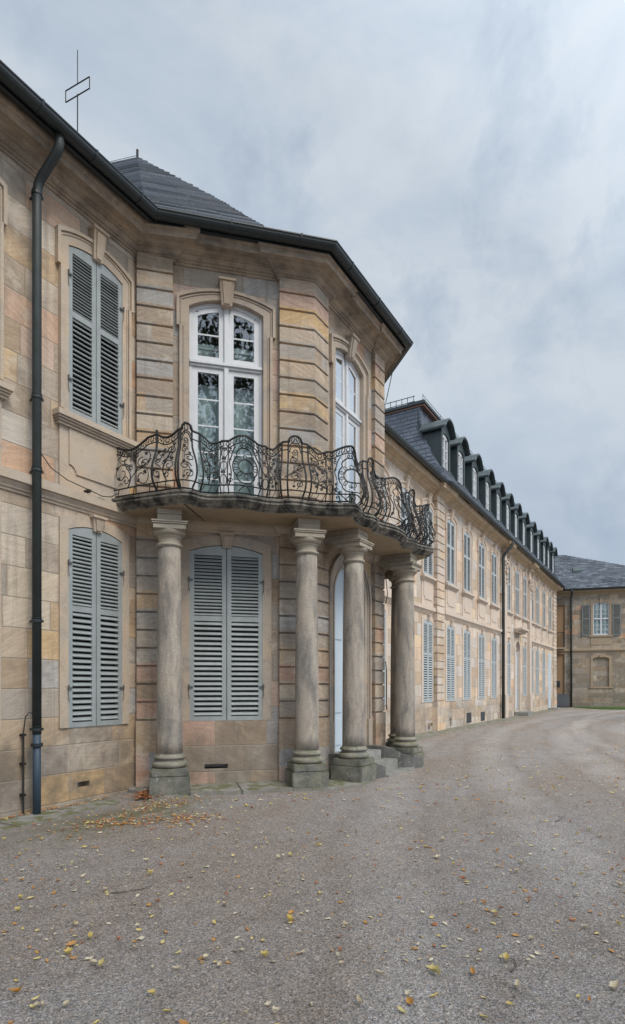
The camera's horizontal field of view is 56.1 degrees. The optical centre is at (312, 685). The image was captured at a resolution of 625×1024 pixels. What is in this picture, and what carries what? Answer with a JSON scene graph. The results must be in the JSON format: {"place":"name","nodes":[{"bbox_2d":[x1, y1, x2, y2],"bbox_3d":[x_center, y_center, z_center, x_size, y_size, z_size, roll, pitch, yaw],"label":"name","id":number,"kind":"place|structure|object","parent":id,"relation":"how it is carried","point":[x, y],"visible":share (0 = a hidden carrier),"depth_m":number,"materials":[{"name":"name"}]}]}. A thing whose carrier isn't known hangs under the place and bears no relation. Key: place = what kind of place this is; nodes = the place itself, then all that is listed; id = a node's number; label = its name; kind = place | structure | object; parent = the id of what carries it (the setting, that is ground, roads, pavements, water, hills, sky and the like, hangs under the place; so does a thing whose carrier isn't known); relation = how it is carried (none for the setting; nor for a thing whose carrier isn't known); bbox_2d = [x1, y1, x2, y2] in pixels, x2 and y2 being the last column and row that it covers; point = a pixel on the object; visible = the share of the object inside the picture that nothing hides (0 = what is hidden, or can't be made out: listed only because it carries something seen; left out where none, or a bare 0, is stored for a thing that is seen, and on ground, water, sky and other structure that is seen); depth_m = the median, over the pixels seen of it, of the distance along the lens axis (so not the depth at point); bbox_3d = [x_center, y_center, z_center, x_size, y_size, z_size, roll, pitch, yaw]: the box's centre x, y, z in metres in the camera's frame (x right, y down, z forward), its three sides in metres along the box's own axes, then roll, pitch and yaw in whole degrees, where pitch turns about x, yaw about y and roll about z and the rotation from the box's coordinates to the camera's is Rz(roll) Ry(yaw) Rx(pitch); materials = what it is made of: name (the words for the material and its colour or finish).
{"place":"outdoors","nodes":[
{"label":"outdoors","id":0,"kind":"place"},
{"bbox_2d":[0,708,564,830],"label":"paving","id":1,"kind":"structure","parent":0,"point":[227,788],"depth_m":8.82,"materials":[{"name":"stone"}]},
{"bbox_2d":[0,710,624,962],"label":"leaf litter","id":2,"kind":"object","parent":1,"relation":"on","point":[213,939],"visible":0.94,"depth_m":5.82,"materials":[{"name":"yellow plant"}]},
{"bbox_2d":[514,711,533,716],"bbox_3d":[11.281,1.540,31.290,0.700,0.320,1.500,0,0,31],"label":"stone step","id":3,"kind":"object","parent":1,"relation":"on","point":[525,713],"visible":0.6,"depth_m":30.74,"materials":[{"name":"grey stone"}]},
{"bbox_2d":[0,701,624,1023],"bbox_3d":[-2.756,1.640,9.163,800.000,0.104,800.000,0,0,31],"label":"gravel ground","id":4,"kind":"structure","parent":0,"point":[120,982],"depth_m":4.43,"materials":[{"name":"grey gravel"}]},
{"bbox_2d":[9,985,28,991],"bbox_3d":[-1.527,1.578,3.053,0.093,0.040,0.028,-10,19,-12],"label":"fallen leaf","id":5,"kind":"object","parent":4,"relation":"on","point":[16,989],"visible":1,"depth_m":3.05,"materials":[{"name":"orange plant"}]},
{"bbox_2d":[63,946,72,953],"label":"fallen leaf","id":6,"kind":"object","parent":4,"relation":"on","point":[68,950],"visible":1,"depth_m":3.50,"materials":[{"name":"yellow plant"}]},
{"bbox_2d":[62,940,76,948],"bbox_3d":[-1.489,1.590,3.601,0.043,0.020,0.098,3,9,44],"label":"fallen leaf","id":7,"kind":"object","parent":4,"relation":"on","point":[70,943],"visible":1,"depth_m":3.62,"materials":[{"name":"orange plant"}]},
{"bbox_2d":[98,958,103,966],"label":"fallen leaf","id":8,"kind":"object","parent":4,"relation":"on","point":[100,962],"visible":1,"depth_m":3.35,"materials":[{"name":"yellow plant"}]},
{"bbox_2d":[111,884,152,893],"bbox_3d":[-1.389,1.591,4.573,0.343,0.012,0.096,0,0,-36],"label":"twig","id":9,"kind":"object","parent":4,"relation":"on","point":[131,890],"visible":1,"depth_m":4.55,"materials":[{"name":"grey wood"}]},
{"bbox_2d":[179,1019,188,1023],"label":"fallen leaf","id":10,"kind":"object","parent":4,"relation":"on","point":[183,1022],"visible":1,"depth_m":2.78,"materials":[{"name":"orange plant"}]},
{"bbox_2d":[0,50,412,817],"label":"palace pavilion","id":11,"kind":"structure","parent":4,"relation":"on","point":[140,300],"depth_m":9.12,"materials":[{"name":"stone"}]},
{"bbox_2d":[0,500,0,731],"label":"window","id":12,"kind":"structure","parent":11,"relation":"in","point":[0,500],"depth_m":7.28,"materials":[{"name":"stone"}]},
{"bbox_2d":[0,177,13,464],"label":"window","id":13,"kind":"structure","parent":11,"relation":"in","point":[6,389],"depth_m":7.26,"materials":[{"name":"stone"}]},
{"bbox_2d":[59,514,128,727],"bbox_3d":[-3.160,-0.932,8.519,0.260,3.025,1.200,0,0,31],"label":"window","id":14,"kind":"structure","parent":11,"relation":"in","point":[94,553],"depth_m":8.48,"materials":[{"name":"wood"}]},
{"bbox_2d":[52,223,139,501],"bbox_3d":[-3.147,-4.647,8.511,0.290,3.835,1.390,0,0,31],"label":"window","id":15,"kind":"structure","parent":11,"relation":"in","point":[93,413],"depth_m":8.47,"materials":[{"name":"stone"}]},
{"bbox_2d":[181,532,270,720],"bbox_3d":[-1.393,-0.942,9.503,1.460,3.005,0.260,0,0,-14],"label":"window","id":16,"kind":"structure","parent":11,"relation":"in","point":[226,577],"depth_m":9.51,"materials":[{"name":"wood"}]},
{"bbox_2d":[177,276,275,498],"bbox_3d":[-1.464,-4.635,9.799,1.580,3.730,0.970,0,0,-14],"label":"window","id":17,"kind":"structure","parent":11,"relation":"in","point":[227,335],"depth_m":9.60,"materials":[{"name":"wood"}]},
{"bbox_2d":[112,421,435,796],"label":"balcony","id":18,"kind":"structure","parent":11,"relation":"attached to","point":[355,534],"depth_m":9.12,"materials":[{"name":"stone"}]},
{"bbox_2d":[328,333,369,511],"bbox_3d":[0.660,-4.625,10.960,0.370,3.690,1.510,0,0,31],"label":"window","id":19,"kind":"structure","parent":11,"relation":"in","point":[349,374],"depth_m":10.95,"materials":[{"name":"stone"}]},
{"bbox_2d":[326,553,372,753],"bbox_3d":[0.624,-0.630,10.982,0.285,3.700,1.720,0,0,31],"label":"door","id":20,"kind":"structure","parent":11,"relation":"in","point":[336,570],"depth_m":10.87,"materials":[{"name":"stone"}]},
{"bbox_2d":[260,949,267,956],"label":"fallen leaf","id":21,"kind":"object","parent":4,"relation":"on","point":[265,953],"visible":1,"depth_m":3.48,"materials":[{"name":"yellow plant"}]},
{"bbox_2d":[272,1005,279,1012],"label":"fallen leaf","id":22,"kind":"object","parent":4,"relation":"on","point":[275,1009],"visible":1,"depth_m":2.88,"materials":[{"name":"beige plant"}]},
{"bbox_2d":[287,914,292,920],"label":"fallen leaf","id":23,"kind":"object","parent":4,"relation":"on","point":[290,917],"visible":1,"depth_m":4.00,"materials":[{"name":"yellow plant"}]},
{"bbox_2d":[357,994,361,1002],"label":"fallen leaf","id":24,"kind":"object","parent":4,"relation":"on","point":[359,999],"visible":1,"depth_m":2.97,"materials":[{"name":"beige plant"}]},
{"bbox_2d":[329,745,422,777],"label":"entrance steps","id":25,"kind":"structure","parent":4,"relation":"on","point":[389,762],"depth_m":11.11,"materials":[{"name":"stone"}]},
{"bbox_2d":[374,968,389,976],"bbox_3d":[0.387,1.587,3.248,0.094,0.034,0.029,1,-1,15],"label":"fallen leaf","id":26,"kind":"object","parent":4,"relation":"on","point":[379,972],"visible":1,"depth_m":3.25,"materials":[{"name":"beige plant"}]},
{"bbox_2d":[406,996,412,1003],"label":"fallen leaf","id":27,"kind":"object","parent":4,"relation":"on","point":[409,1000],"visible":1,"depth_m":2.97,"materials":[{"name":"orange plant"}]},
{"bbox_2d":[426,963,438,972],"bbox_3d":[0.667,1.583,3.278,0.093,0.044,0.041,-13,1,13],"label":"fallen leaf","id":28,"kind":"object","parent":4,"relation":"on","point":[432,966],"visible":0.98,"depth_m":3.28,"materials":[{"name":"yellow plant"}]},
{"bbox_2d":[383,395,565,738],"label":"palace wing","id":29,"kind":"structure","parent":4,"relation":"on","point":[487,588],"depth_m":23.84,"materials":[{"name":"beige stone"}]},
{"bbox_2d":[383,603,387,704],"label":"window","id":30,"kind":"structure","parent":29,"relation":"in","point":[386,608],"depth_m":17.17,"materials":[{"name":"stone"}]},
{"bbox_2d":[383,467,389,591],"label":"window","id":31,"kind":"structure","parent":29,"relation":"in","point":[387,474],"depth_m":17.19,"materials":[{"name":"stone"}]},
{"bbox_2d":[397,475,417,575],"bbox_3d":[2.928,-4.647,18.464,0.290,3.835,1.390,0,0,31],"label":"window","id":32,"kind":"structure","parent":29,"relation":"in","point":[406,486],"depth_m":18.37,"materials":[{"name":"stone"}]},
{"bbox_2d":[421,614,433,702],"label":"window","id":33,"kind":"structure","parent":29,"relation":"in","point":[427,621],"depth_m":20.09,"materials":[{"name":"wood"}]},
{"bbox_2d":[420,493,438,607],"bbox_3d":[3.954,-4.647,20.145,0.290,3.835,1.390,0,0,31],"label":"window","id":34,"kind":"structure","parent":29,"relation":"in","point":[428,580],"depth_m":20.10,"materials":[{"name":"stone"}]},
{"bbox_2d":[445,620,455,700],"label":"window","id":35,"kind":"structure","parent":29,"relation":"in","point":[450,627],"depth_m":21.88,"materials":[{"name":"wood"}]},
{"bbox_2d":[444,509,459,613],"bbox_3d":[5.149,-4.647,21.911,0.290,3.835,1.390,0,0,31],"label":"window","id":36,"kind":"structure","parent":29,"relation":"in","point":[451,588],"depth_m":21.89,"materials":[{"name":"wood"}]},
{"bbox_2d":[462,625,471,699],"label":"window","id":37,"kind":"structure","parent":29,"relation":"in","point":[466,630],"depth_m":23.71,"materials":[{"name":"wood"}]},
{"bbox_2d":[461,522,474,618],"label":"window","id":38,"kind":"structure","parent":29,"relation":"in","point":[467,536],"depth_m":23.71,"materials":[{"name":"wood"}]},
{"bbox_2d":[477,629,485,698],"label":"window","id":39,"kind":"structure","parent":29,"relation":"in","point":[481,636],"depth_m":25.47,"materials":[{"name":"wood"}]},
{"bbox_2d":[477,534,488,623],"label":"window","id":40,"kind":"structure","parent":29,"relation":"in","point":[482,601],"depth_m":25.47,"materials":[{"name":"wood"}]},
{"bbox_2d":[490,633,496,697],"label":"window","id":41,"kind":"structure","parent":29,"relation":"in","point":[493,638],"depth_m":27.22,"materials":[{"name":"wood"}]},
{"bbox_2d":[490,544,500,627],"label":"window","id":42,"kind":"structure","parent":29,"relation":"in","point":[494,556],"depth_m":27.23,"materials":[{"name":"wood"}]},
{"bbox_2d":[507,637,510,696],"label":"window","id":43,"kind":"structure","parent":29,"relation":"in","point":[508,638],"depth_m":29.71,"materials":[{"name":"wood"}]},
{"bbox_2d":[507,555,513,632],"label":"window","id":44,"kind":"structure","parent":29,"relation":"in","point":[509,586],"depth_m":29.87,"materials":[{"name":"stone"}]},
{"bbox_2d":[514,562,521,634],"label":"window","id":45,"kind":"structure","parent":29,"relation":"in","point":[517,572],"depth_m":31.33,"materials":[{"name":"stone"}]},
{"bbox_2d":[513,627,528,710],"bbox_3d":[11.036,-0.843,31.440,0.770,4.387,1.710,0,0,31],"label":"door","id":46,"kind":"structure","parent":29,"relation":"in","point":[520,631],"depth_m":31.85,"materials":[{"name":"stone"}]},
{"bbox_2d":[522,642,526,695],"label":"window","id":47,"kind":"structure","parent":29,"relation":"in","point":[524,646],"depth_m":32.98,"materials":[{"name":"wood"}]},
{"bbox_2d":[522,569,529,637],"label":"window","id":48,"kind":"structure","parent":29,"relation":"in","point":[525,621],"depth_m":32.98,"materials":[{"name":"wood"}]},
{"bbox_2d":[532,644,533,694],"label":"window","id":49,"kind":"structure","parent":29,"relation":"in","point":[532,644],"depth_m":35.10,"materials":[{"name":"wood"}]},
{"bbox_2d":[531,574,535,639],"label":"window","id":50,"kind":"structure","parent":29,"relation":"in","point":[532,575],"depth_m":35.10,"materials":[{"name":"wood"}]},
{"bbox_2d":[535,646,538,694],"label":"window","id":51,"kind":"structure","parent":29,"relation":"in","point":[536,648],"depth_m":36.19,"materials":[{"name":"wood"}]},
{"bbox_2d":[535,579,541,641],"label":"window","id":52,"kind":"structure","parent":29,"relation":"in","point":[537,586],"depth_m":36.19,"materials":[{"name":"stone"}]},
{"bbox_2d":[542,648,545,694],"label":"window","id":53,"kind":"structure","parent":29,"relation":"in","point":[543,650],"depth_m":37.93,"materials":[{"name":"wood"}]},
{"bbox_2d":[541,584,547,643],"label":"window","id":54,"kind":"structure","parent":29,"relation":"in","point":[544,629],"depth_m":37.93,"materials":[{"name":"stone"}]},
{"bbox_2d":[548,653,550,707],"bbox_3d":[16.125,-0.350,39.932,0.050,3.700,1.000,0,0,31],"label":"door","id":55,"kind":"structure","parent":29,"relation":"in","point":[549,655],"depth_m":39.84,"materials":[{"name":"paint"}]},
{"bbox_2d":[548,589,553,645],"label":"window","id":56,"kind":"structure","parent":29,"relation":"in","point":[550,632],"depth_m":39.85,"materials":[{"name":"stone"}]},
{"bbox_2d":[502,952,509,964],"bbox_3d":[1.115,1.580,3.400,0.069,0.051,0.039,0,0,-29],"label":"fallen leaf","id":57,"kind":"object","parent":4,"relation":"on","point":[506,956],"visible":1,"depth_m":3.42,"materials":[{"name":"yellow plant"}]},
{"bbox_2d":[502,955,518,971],"bbox_3d":[1.130,1.596,3.375,0.101,0.012,0.189,0,0,27],"label":"twig","id":58,"kind":"object","parent":4,"relation":"on","point":[512,969],"visible":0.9,"depth_m":3.34,"materials":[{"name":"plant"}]},
{"bbox_2d":[515,979,519,986],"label":"fallen leaf","id":59,"kind":"object","parent":4,"relation":"on","point":[517,982],"visible":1,"depth_m":3.12,"materials":[{"name":"beige plant"}]},
{"bbox_2d":[557,694,568,707],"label":"utility box","id":60,"kind":"object","parent":4,"relation":"on","point":[562,700],"visible":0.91,"depth_m":43.01,"materials":[{"name":"grey paint"}]},
{"bbox_2d":[545,555,624,706],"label":"side building","id":61,"kind":"structure","parent":4,"relation":"on","point":[590,634],"depth_m":43.16,"materials":[{"name":"stone"}]},
{"bbox_2d":[593,657,608,685],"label":"blind window","id":62,"kind":"structure","parent":61,"relation":"in","point":[600,664],"depth_m":42.99,"materials":[{"name":"stone"}]},
{"bbox_2d":[582,598,620,644],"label":"window","id":63,"kind":"structure","parent":61,"relation":"in","point":[603,613],"depth_m":42.95,"materials":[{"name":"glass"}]},
{"bbox_2d":[606,980,618,992],"bbox_3d":[1.573,1.578,3.074,0.104,0.036,0.048,-9,-2,-29],"label":"fallen leaf","id":64,"kind":"object","parent":4,"relation":"on","point":[614,984],"visible":1,"depth_m":3.09,"materials":[{"name":"beige plant"}]},
{"bbox_2d":[0,0,624,564],"label":"sky","id":65,"kind":"structure","parent":0,"point":[467,157],"materials":[{"name":"grey"}]},
{"label":"lawn","id":66,"kind":"structure","parent":0,"visible":0},
{"bbox_2d":[575,706,624,709],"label":"grass","id":67,"kind":"structure","parent":66,"relation":"on","point":[614,708],"depth_m":41.39,"materials":[{"name":"green plant"}]}
]}

